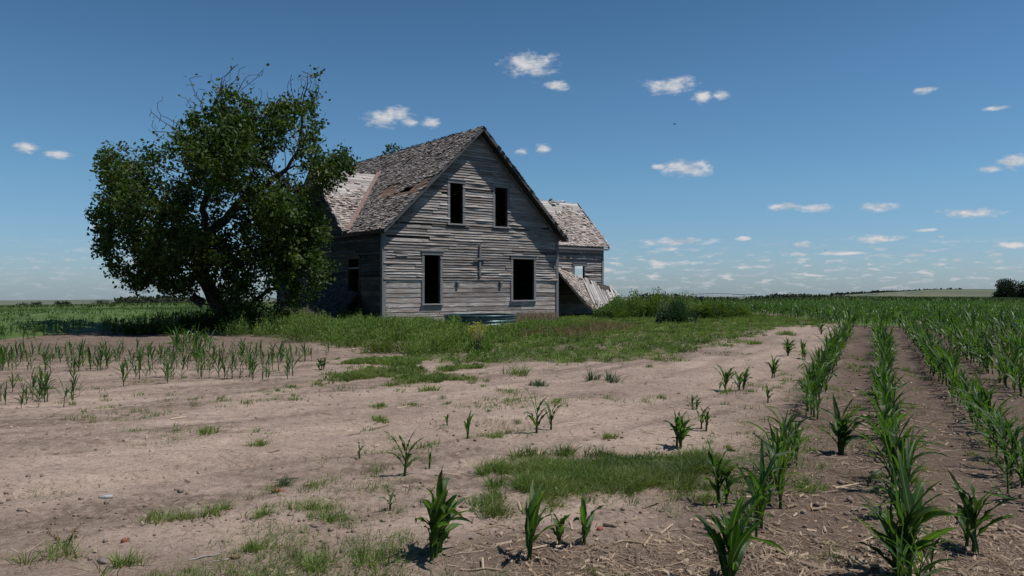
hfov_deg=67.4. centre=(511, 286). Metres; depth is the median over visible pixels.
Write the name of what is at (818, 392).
corn plant
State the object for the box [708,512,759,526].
corn plant
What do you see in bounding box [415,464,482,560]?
corn plant
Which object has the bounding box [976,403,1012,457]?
corn plant
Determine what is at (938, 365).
corn plant
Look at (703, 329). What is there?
grass
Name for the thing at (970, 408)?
corn plant
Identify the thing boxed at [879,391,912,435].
corn plant
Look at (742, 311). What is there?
shrub
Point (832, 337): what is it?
corn plant
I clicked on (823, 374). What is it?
corn plant
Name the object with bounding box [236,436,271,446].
grass tuft
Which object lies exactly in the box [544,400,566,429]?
corn plant
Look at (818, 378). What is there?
corn plant
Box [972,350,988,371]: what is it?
corn plant
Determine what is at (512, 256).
window
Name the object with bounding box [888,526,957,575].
corn plant
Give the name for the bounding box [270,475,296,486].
grass tuft
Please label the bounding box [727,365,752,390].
corn plant
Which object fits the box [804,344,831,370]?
corn plant
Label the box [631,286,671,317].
shrub
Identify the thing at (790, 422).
corn plant
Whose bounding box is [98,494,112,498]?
stone
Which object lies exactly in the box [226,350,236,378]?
corn plant
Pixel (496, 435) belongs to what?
grass tuft
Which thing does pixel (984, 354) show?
corn plant
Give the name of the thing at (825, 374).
corn plant
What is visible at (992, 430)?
corn plant
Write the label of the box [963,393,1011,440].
corn plant
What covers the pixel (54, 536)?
dead weed
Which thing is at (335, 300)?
fallen porch roof
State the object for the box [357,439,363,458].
corn plant
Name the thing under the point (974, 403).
corn plant
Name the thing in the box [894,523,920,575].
corn plant
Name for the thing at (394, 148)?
broadleaf tree
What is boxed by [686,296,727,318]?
shrub
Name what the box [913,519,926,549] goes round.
corn plant
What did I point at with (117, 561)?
grass tuft
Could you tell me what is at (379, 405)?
grass tuft
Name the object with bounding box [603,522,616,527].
dry stalk
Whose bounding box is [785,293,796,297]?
tree
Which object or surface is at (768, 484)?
corn plant
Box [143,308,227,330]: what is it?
shrub
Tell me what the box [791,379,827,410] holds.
corn plant
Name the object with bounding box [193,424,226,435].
grass tuft
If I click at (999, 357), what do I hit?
corn plant
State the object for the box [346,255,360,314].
door
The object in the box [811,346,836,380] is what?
corn plant
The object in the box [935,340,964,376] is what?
corn plant
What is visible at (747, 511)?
corn plant
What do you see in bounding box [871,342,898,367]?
corn plant
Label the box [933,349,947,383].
corn plant
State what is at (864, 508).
dry stalk
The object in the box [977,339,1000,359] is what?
corn plant
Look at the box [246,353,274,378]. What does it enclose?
corn plant
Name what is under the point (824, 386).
corn plant
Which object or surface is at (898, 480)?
corn plant
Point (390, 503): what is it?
corn plant
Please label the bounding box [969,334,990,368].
corn plant
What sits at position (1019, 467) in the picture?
corn plant
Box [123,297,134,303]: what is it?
tree
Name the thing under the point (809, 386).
corn plant
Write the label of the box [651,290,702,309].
dry grass
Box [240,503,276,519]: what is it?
grass tuft
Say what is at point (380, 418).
grass tuft
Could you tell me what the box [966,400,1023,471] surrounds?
corn plant
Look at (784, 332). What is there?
grass tuft
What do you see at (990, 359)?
corn plant
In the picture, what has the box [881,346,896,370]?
corn plant
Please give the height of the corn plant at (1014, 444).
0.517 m
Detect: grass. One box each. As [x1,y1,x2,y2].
[135,302,209,323]
[310,353,491,390]
[433,313,854,363]
[459,440,748,520]
[513,319,644,338]
[515,310,560,321]
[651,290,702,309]
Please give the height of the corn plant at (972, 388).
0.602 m
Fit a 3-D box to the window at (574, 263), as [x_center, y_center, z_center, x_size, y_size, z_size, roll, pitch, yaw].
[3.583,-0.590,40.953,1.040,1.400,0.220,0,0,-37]
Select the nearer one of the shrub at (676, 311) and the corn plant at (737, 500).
the corn plant at (737, 500)
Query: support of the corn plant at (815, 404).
on the ground at (174, 461)
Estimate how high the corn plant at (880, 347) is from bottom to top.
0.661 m
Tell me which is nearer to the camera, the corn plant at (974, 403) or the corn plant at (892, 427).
the corn plant at (892, 427)
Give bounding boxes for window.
[421,251,443,304]
[446,178,466,225]
[492,183,510,228]
[510,255,536,301]
[572,262,586,277]
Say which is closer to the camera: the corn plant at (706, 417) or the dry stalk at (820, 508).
the dry stalk at (820, 508)
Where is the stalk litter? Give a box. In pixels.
[0,366,1023,575]
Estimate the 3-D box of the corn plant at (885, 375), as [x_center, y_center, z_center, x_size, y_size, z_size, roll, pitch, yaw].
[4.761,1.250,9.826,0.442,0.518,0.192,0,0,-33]
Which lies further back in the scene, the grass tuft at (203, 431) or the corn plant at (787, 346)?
the corn plant at (787, 346)
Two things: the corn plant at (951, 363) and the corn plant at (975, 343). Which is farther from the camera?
the corn plant at (975, 343)
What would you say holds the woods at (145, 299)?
on the ground at (174, 461)
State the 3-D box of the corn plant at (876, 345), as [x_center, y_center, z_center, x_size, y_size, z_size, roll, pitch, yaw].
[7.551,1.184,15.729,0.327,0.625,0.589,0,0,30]
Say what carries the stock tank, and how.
on the ground at (174, 461)
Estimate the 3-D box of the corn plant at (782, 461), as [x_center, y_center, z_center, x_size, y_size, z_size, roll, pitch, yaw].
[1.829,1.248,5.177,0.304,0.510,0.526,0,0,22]
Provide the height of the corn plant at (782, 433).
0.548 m
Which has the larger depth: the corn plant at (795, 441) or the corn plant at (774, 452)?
the corn plant at (795, 441)
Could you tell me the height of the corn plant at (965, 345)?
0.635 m
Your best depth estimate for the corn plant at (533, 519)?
4.19 m
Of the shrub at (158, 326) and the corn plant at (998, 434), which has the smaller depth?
the corn plant at (998, 434)
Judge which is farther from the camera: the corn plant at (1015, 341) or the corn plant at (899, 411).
the corn plant at (1015, 341)
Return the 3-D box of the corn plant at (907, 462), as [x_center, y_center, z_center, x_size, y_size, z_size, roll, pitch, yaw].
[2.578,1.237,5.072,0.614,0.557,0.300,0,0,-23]
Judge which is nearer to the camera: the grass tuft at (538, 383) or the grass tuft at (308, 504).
the grass tuft at (308, 504)
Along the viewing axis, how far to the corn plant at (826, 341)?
13.45 m
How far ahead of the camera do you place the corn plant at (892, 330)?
15.39 m
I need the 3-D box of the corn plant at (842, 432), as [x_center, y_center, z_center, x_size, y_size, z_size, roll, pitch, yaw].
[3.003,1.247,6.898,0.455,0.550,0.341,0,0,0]
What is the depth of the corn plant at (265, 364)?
12.71 m
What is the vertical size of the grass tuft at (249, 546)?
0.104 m
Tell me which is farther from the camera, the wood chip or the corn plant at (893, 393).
the corn plant at (893, 393)
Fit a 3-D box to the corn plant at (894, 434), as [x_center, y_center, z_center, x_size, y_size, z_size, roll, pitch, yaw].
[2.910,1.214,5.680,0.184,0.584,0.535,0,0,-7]
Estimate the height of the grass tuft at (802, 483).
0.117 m
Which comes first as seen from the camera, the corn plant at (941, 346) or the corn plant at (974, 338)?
the corn plant at (941, 346)
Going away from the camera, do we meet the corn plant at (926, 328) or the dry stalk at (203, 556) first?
the dry stalk at (203, 556)
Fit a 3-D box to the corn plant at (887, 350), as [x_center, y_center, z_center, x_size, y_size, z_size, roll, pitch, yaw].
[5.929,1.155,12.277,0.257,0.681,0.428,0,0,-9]
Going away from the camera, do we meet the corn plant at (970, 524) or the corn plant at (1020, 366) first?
the corn plant at (970, 524)
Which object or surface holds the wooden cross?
attached to the farmhouse
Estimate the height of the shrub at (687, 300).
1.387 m
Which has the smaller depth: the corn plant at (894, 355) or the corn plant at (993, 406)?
the corn plant at (993, 406)
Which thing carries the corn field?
on the ground at (174, 461)
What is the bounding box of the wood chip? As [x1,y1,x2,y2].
[120,537,127,542]
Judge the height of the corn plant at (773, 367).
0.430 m
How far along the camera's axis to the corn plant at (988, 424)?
7.09 m
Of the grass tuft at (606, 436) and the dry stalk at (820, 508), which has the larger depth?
the grass tuft at (606, 436)
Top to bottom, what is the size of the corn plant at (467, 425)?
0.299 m
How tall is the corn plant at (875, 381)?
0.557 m
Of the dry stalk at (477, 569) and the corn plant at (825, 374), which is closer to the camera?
the dry stalk at (477, 569)
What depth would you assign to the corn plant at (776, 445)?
5.39 m
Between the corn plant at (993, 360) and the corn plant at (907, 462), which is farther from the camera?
the corn plant at (993, 360)
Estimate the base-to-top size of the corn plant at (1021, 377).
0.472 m
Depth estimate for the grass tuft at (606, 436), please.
7.49 m
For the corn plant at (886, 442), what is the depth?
5.60 m
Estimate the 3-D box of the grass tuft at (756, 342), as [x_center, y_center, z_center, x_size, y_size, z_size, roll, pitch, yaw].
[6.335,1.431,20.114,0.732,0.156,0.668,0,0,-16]
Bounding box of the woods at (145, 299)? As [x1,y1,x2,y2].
[114,295,204,303]
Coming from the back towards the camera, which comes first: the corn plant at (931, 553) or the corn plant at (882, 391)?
the corn plant at (882, 391)
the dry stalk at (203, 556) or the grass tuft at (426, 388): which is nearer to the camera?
the dry stalk at (203, 556)
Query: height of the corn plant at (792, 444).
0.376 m
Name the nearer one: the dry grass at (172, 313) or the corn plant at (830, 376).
the corn plant at (830, 376)
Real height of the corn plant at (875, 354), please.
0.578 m
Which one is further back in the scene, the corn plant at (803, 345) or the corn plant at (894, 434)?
the corn plant at (803, 345)
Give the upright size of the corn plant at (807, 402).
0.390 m
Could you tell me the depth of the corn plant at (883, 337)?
14.13 m
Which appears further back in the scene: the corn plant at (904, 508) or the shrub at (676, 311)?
the shrub at (676, 311)
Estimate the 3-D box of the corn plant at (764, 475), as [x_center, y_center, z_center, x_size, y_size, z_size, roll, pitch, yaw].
[1.569,1.237,4.707,0.221,0.540,0.557,0,0,33]
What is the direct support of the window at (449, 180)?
in the farmhouse
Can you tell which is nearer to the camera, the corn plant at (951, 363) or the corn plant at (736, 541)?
the corn plant at (736, 541)
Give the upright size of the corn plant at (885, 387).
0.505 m
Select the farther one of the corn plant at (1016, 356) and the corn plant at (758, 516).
the corn plant at (1016, 356)
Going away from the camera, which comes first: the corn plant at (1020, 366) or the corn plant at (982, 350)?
the corn plant at (1020, 366)
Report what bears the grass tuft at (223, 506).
on the ground at (174, 461)
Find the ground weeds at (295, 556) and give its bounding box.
[0,333,1023,575]
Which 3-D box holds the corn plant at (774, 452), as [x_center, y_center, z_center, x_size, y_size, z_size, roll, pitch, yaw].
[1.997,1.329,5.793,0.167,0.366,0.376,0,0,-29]
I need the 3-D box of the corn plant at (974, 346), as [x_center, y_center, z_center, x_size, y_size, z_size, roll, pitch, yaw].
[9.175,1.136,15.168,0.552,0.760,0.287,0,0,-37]
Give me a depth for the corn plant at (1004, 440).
6.07 m
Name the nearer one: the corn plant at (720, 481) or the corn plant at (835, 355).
the corn plant at (720, 481)
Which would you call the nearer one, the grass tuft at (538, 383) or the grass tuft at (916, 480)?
the grass tuft at (916, 480)
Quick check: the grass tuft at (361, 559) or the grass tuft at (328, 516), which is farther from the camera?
the grass tuft at (328, 516)
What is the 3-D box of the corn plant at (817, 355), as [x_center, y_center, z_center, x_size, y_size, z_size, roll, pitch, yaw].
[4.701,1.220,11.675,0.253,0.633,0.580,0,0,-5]
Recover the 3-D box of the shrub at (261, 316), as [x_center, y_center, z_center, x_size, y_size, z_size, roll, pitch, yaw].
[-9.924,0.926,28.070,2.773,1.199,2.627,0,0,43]
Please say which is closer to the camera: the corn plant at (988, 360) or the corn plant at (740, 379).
the corn plant at (740, 379)
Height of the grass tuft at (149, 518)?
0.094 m
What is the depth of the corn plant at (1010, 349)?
11.53 m
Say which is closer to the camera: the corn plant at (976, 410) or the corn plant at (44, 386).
the corn plant at (976, 410)
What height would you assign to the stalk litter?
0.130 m
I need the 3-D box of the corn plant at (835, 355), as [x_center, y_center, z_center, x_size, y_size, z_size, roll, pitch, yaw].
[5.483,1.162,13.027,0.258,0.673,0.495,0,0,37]
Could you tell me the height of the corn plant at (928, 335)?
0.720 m
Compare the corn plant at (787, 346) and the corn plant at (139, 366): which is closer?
the corn plant at (139, 366)
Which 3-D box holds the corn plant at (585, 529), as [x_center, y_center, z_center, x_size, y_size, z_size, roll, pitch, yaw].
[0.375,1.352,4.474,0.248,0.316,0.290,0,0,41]
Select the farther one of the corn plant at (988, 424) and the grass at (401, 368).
the grass at (401, 368)
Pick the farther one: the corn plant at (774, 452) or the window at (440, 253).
the window at (440, 253)
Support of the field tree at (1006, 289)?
on the ground at (174, 461)
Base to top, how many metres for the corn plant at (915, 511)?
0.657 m
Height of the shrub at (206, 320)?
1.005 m
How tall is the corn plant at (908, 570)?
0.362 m
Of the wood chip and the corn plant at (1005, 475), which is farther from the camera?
the corn plant at (1005, 475)
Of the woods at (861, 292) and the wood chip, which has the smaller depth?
the wood chip
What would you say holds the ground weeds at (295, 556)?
on the ground at (174, 461)
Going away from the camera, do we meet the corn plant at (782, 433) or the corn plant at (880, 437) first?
the corn plant at (782, 433)
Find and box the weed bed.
[214,307,603,357]
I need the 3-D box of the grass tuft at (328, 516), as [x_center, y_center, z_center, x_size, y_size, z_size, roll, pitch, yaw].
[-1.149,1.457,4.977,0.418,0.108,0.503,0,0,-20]
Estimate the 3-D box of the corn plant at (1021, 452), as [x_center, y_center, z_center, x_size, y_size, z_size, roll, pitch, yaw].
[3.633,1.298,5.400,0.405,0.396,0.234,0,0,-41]
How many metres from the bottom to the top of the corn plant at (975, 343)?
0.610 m
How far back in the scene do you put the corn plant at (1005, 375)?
11.29 m
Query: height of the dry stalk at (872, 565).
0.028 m
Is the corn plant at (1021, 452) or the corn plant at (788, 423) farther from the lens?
the corn plant at (788, 423)
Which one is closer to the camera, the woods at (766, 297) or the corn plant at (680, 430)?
the corn plant at (680, 430)
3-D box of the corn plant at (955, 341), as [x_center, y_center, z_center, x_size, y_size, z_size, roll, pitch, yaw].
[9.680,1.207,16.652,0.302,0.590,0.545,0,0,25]
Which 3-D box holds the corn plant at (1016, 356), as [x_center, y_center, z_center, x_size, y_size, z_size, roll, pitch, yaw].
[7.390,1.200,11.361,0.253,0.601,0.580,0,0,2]
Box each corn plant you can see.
[2,373,39,402]
[31,380,56,401]
[35,374,48,401]
[136,354,142,379]
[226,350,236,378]
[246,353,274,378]
[260,353,270,376]
[316,357,329,369]
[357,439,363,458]
[379,485,397,510]
[384,431,423,476]
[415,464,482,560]
[428,450,433,468]
[464,409,474,438]
[523,388,551,432]
[524,481,563,560]
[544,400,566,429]
[550,493,604,547]
[664,410,696,448]
[688,395,701,409]
[690,403,711,431]
[694,492,786,575]
[696,516,757,554]
[697,440,753,504]
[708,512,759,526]
[713,364,737,390]
[719,465,800,537]
[720,455,790,516]
[722,489,763,532]
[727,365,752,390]
[728,457,787,513]
[738,437,793,529]
[739,491,773,529]
[742,412,805,449]
[744,453,796,503]
[750,428,817,474]
[753,429,809,484]
[759,402,819,453]
[759,438,796,487]
[763,420,776,446]
[763,439,800,508]
[764,355,782,377]
[766,384,774,402]
[766,404,808,454]
[779,407,795,446]
[783,337,796,355]
[785,419,818,464]
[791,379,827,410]
[791,419,809,459]
[792,417,809,463]
[793,363,831,396]
[796,362,817,391]
[797,356,823,399]
[798,370,827,415]
[799,340,807,359]
[799,358,840,401]
[800,347,834,365]
[800,375,815,412]
[802,361,838,380]
[802,385,818,415]
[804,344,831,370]
[807,386,822,419]
[811,346,831,365]
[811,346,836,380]
[815,320,827,333]
[815,332,838,355]
[817,360,827,392]
[817,393,872,454]
[820,363,842,388]
[820,372,836,393]
[822,337,838,375]
[825,331,842,346]
[825,342,844,372]
[827,337,844,371]
[845,395,895,454]
[852,401,929,492]
[853,447,967,575]
[854,369,909,416]
[856,493,935,569]
[860,405,951,483]
[861,414,917,477]
[863,365,885,403]
[863,438,927,505]
[865,415,907,462]
[866,340,894,363]
[866,369,908,391]
[866,390,915,429]
[867,477,961,535]
[868,365,905,385]
[868,366,888,397]
[868,372,909,394]
[868,416,905,455]
[868,460,932,504]
[869,340,892,368]
[869,534,958,575]
[870,337,899,357]
[871,328,887,342]
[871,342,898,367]
[872,340,899,364]
[872,365,894,379]
[873,331,887,353]
[873,380,893,402]
[874,325,897,344]
[875,377,898,401]
[875,423,945,479]
[876,349,897,373]
[877,366,892,381]
[878,356,913,399]
[878,364,905,383]
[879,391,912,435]
[879,411,932,484]
[880,379,906,420]
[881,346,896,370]
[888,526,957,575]
[890,393,907,428]
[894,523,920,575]
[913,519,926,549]
[915,527,958,575]
[918,328,932,358]
[918,328,934,342]
[920,343,937,373]
[921,320,945,343]
[923,331,948,353]
[924,347,936,376]
[925,357,941,381]
[929,338,956,385]
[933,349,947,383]
[934,331,957,358]
[934,337,969,384]
[934,340,967,374]
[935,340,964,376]
[940,352,960,379]
[942,344,972,389]
[945,371,969,402]
[945,469,1019,554]
[949,365,963,398]
[951,369,977,407]
[951,377,988,422]
[952,330,959,353]
[952,377,976,412]
[953,374,1003,431]
[954,324,967,355]
[955,375,995,414]
[956,331,979,359]
[957,366,976,401]
[957,381,1006,429]
[957,389,1001,426]
[957,409,991,448]
[958,369,1006,429]
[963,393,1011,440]
[963,393,1019,443]
[964,370,982,419]
[964,412,1023,477]
[966,336,983,355]
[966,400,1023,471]
[969,328,977,362]
[969,331,988,362]
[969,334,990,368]
[971,343,999,372]
[971,405,1015,444]
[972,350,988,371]
[972,413,1019,452]
[973,410,1023,457]
[973,449,1020,493]
[975,338,989,367]
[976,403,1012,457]
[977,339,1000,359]
[977,345,996,365]
[981,337,995,373]
[983,411,1023,464]
[986,339,1013,372]
[987,348,1012,387]
[990,343,1014,382]
[992,363,1002,382]
[997,340,1018,384]
[997,429,1023,481]
[998,348,1023,386]
[999,341,1023,383]
[999,433,1023,487]
[1001,349,1023,396]
[1001,448,1023,485]
[1004,328,1023,354]
[1004,360,1017,390]
[1009,362,1023,393]
[1020,365,1023,388]
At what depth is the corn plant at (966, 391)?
9.07 m
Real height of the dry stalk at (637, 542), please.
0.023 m
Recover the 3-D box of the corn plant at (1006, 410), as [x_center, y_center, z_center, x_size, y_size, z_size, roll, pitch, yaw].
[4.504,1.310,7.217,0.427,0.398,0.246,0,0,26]
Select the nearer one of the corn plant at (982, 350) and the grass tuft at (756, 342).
the corn plant at (982, 350)
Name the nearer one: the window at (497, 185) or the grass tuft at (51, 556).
the grass tuft at (51, 556)
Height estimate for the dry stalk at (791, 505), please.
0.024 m
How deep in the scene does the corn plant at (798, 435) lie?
6.49 m
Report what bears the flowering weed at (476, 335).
on the ground at (174, 461)
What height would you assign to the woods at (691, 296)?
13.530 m
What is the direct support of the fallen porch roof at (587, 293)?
attached to the farmhouse
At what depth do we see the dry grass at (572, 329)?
24.89 m
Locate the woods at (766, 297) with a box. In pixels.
[744,293,848,298]
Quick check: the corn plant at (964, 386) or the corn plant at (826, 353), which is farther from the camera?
the corn plant at (826, 353)
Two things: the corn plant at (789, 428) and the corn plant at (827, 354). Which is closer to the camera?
the corn plant at (789, 428)
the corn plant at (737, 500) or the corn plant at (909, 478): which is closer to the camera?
the corn plant at (737, 500)
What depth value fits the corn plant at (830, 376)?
11.03 m
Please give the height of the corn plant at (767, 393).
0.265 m
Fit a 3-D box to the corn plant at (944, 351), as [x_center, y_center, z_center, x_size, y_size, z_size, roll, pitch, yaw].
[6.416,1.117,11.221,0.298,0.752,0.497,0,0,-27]
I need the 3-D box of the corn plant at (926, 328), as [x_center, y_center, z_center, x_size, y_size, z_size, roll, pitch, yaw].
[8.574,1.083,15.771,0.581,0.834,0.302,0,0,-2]
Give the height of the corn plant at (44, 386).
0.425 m
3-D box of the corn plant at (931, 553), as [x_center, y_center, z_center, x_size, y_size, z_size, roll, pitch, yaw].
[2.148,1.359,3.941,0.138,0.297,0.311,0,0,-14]
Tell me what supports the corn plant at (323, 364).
on the ground at (174, 461)
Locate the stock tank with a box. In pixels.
[444,313,516,324]
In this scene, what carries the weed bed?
on the ground at (174, 461)
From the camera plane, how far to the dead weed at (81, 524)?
4.41 m
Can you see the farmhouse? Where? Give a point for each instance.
(415, 227)
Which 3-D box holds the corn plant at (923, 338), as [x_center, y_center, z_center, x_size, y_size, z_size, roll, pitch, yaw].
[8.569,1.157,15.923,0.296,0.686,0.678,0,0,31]
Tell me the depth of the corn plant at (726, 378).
11.19 m
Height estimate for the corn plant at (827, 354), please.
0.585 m
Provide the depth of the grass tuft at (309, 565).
4.08 m
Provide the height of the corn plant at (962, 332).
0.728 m
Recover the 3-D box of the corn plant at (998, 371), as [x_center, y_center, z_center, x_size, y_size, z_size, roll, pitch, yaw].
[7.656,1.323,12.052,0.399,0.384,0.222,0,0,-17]
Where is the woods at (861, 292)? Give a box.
[830,288,961,294]
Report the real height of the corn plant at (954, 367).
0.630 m
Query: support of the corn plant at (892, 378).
on the ground at (174, 461)
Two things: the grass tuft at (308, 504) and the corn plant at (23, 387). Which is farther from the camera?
the corn plant at (23, 387)
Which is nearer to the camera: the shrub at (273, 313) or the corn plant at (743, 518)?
the corn plant at (743, 518)
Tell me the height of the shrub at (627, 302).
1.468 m
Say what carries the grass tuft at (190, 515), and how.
on the ground at (174, 461)
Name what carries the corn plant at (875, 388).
on the ground at (174, 461)
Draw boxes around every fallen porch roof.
[282,279,356,317]
[559,268,618,311]
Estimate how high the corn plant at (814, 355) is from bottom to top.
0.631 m
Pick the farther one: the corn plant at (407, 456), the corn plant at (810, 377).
the corn plant at (810, 377)
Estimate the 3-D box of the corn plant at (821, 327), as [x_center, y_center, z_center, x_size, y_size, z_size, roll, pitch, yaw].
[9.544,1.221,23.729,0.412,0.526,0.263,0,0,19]
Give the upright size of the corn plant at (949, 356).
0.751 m
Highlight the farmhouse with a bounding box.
[276,126,609,321]
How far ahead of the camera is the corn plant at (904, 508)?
4.33 m
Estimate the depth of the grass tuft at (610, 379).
11.96 m
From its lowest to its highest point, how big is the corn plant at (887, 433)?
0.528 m
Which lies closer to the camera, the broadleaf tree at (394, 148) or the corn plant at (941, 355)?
the corn plant at (941, 355)
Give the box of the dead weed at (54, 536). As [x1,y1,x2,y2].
[42,527,61,547]
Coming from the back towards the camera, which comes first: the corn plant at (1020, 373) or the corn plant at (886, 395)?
the corn plant at (1020, 373)
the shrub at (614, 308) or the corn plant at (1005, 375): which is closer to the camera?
the corn plant at (1005, 375)
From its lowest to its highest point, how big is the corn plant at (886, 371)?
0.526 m
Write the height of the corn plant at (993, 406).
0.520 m
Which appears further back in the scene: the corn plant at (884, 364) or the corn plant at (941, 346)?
the corn plant at (941, 346)
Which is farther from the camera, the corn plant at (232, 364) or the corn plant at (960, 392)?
the corn plant at (232, 364)
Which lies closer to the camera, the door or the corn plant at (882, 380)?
the corn plant at (882, 380)
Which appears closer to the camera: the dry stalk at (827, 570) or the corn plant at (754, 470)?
the dry stalk at (827, 570)
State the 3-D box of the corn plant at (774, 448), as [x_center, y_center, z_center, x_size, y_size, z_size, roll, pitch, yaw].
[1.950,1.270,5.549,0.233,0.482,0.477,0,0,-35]
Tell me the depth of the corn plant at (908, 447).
5.44 m
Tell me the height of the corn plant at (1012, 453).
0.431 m
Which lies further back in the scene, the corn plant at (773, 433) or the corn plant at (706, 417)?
the corn plant at (706, 417)
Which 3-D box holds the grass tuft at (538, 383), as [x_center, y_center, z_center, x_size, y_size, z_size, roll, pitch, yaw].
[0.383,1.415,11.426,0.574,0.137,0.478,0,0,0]
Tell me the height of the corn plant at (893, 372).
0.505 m
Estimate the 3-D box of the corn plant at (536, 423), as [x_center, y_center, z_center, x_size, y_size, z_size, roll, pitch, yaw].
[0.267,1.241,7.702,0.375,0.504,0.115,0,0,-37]
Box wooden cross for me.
[475,245,485,276]
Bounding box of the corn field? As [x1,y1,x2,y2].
[0,295,1023,408]
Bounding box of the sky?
[0,0,1023,299]
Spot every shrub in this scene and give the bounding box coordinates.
[102,314,196,335]
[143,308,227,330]
[172,303,238,331]
[202,296,279,326]
[257,304,298,321]
[592,295,637,318]
[608,290,643,315]
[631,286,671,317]
[654,297,700,322]
[661,290,699,311]
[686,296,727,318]
[696,297,745,317]
[728,302,759,316]
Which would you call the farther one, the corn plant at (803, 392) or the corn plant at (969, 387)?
the corn plant at (803, 392)
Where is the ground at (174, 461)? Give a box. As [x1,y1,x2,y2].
[0,289,1023,575]
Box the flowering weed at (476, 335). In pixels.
[468,316,488,350]
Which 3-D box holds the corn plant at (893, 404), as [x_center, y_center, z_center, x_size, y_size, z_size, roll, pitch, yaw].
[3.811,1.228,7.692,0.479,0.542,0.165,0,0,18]
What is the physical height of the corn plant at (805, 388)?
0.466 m
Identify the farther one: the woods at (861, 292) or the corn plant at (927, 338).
the woods at (861, 292)
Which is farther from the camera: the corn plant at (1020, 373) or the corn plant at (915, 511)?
the corn plant at (1020, 373)
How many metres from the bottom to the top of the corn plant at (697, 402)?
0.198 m
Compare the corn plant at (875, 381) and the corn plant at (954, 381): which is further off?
the corn plant at (954, 381)
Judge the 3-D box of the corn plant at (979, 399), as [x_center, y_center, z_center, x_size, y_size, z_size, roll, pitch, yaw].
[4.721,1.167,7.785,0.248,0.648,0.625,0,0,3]
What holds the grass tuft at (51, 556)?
on the ground at (174, 461)
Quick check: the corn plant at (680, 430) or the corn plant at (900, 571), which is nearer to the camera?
the corn plant at (900, 571)
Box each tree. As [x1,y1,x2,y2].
[84,58,363,326]
[90,299,108,303]
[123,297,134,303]
[382,143,402,154]
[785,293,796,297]
[992,278,1023,297]
[1017,281,1023,297]
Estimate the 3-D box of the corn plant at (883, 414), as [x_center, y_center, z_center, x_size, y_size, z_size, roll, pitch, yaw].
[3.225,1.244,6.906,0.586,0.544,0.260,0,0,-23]
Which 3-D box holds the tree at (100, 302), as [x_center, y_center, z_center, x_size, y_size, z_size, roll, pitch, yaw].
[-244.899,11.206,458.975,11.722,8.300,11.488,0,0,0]
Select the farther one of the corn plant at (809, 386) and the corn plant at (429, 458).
the corn plant at (809, 386)
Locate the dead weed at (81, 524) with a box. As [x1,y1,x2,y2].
[66,520,84,543]
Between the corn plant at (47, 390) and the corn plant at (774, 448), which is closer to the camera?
the corn plant at (774, 448)
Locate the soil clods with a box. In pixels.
[0,344,1023,573]
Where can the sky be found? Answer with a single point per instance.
(813, 147)
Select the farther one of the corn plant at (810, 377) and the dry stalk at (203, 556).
the corn plant at (810, 377)
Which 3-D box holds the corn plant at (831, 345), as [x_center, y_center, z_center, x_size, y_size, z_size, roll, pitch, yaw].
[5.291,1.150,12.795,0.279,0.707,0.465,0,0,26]
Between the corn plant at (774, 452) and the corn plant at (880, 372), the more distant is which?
the corn plant at (880, 372)
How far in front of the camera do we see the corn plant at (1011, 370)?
11.00 m
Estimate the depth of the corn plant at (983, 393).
7.72 m
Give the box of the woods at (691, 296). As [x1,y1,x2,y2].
[637,292,736,299]
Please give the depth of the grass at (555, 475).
5.90 m
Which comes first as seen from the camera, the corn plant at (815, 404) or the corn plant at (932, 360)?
the corn plant at (815, 404)
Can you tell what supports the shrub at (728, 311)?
on the ground at (174, 461)
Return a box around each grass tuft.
[2,530,107,565]
[69,544,179,575]
[137,505,182,525]
[157,507,208,523]
[187,497,240,518]
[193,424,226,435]
[227,532,292,554]
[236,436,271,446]
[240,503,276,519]
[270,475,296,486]
[285,494,339,511]
[296,549,356,572]
[304,501,361,523]
[337,538,417,572]
[366,414,397,423]
[369,402,388,408]
[414,384,445,391]
[482,430,506,438]
[496,362,538,376]
[529,379,552,386]
[576,365,632,382]
[602,430,627,439]
[675,488,732,503]
[742,339,763,344]
[775,330,800,335]
[786,474,830,492]
[874,471,926,484]
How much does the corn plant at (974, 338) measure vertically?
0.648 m
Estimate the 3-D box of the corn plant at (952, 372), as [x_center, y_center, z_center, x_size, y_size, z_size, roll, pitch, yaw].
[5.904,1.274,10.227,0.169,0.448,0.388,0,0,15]
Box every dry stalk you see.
[188,553,220,559]
[460,567,501,570]
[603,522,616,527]
[622,540,658,546]
[707,548,715,554]
[786,504,796,507]
[811,506,827,510]
[814,569,844,571]
[852,507,881,510]
[853,564,891,568]
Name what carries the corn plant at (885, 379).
on the ground at (174, 461)
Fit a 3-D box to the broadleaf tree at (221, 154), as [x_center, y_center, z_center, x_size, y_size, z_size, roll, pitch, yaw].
[-9.889,-3.209,26.015,9.766,9.479,7.007,0,0,0]
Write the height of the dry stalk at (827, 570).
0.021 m
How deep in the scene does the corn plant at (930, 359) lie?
13.30 m
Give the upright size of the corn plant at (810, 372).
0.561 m
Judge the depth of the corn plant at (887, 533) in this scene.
4.05 m
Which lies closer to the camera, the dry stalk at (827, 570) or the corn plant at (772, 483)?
the dry stalk at (827, 570)
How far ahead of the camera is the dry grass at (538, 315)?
32.87 m
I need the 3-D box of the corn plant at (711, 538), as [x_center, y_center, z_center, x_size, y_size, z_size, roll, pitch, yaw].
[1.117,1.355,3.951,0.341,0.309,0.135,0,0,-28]
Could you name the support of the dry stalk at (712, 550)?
on the ground at (174, 461)
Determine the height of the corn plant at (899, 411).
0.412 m
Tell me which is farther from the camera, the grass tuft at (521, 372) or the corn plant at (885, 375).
the grass tuft at (521, 372)

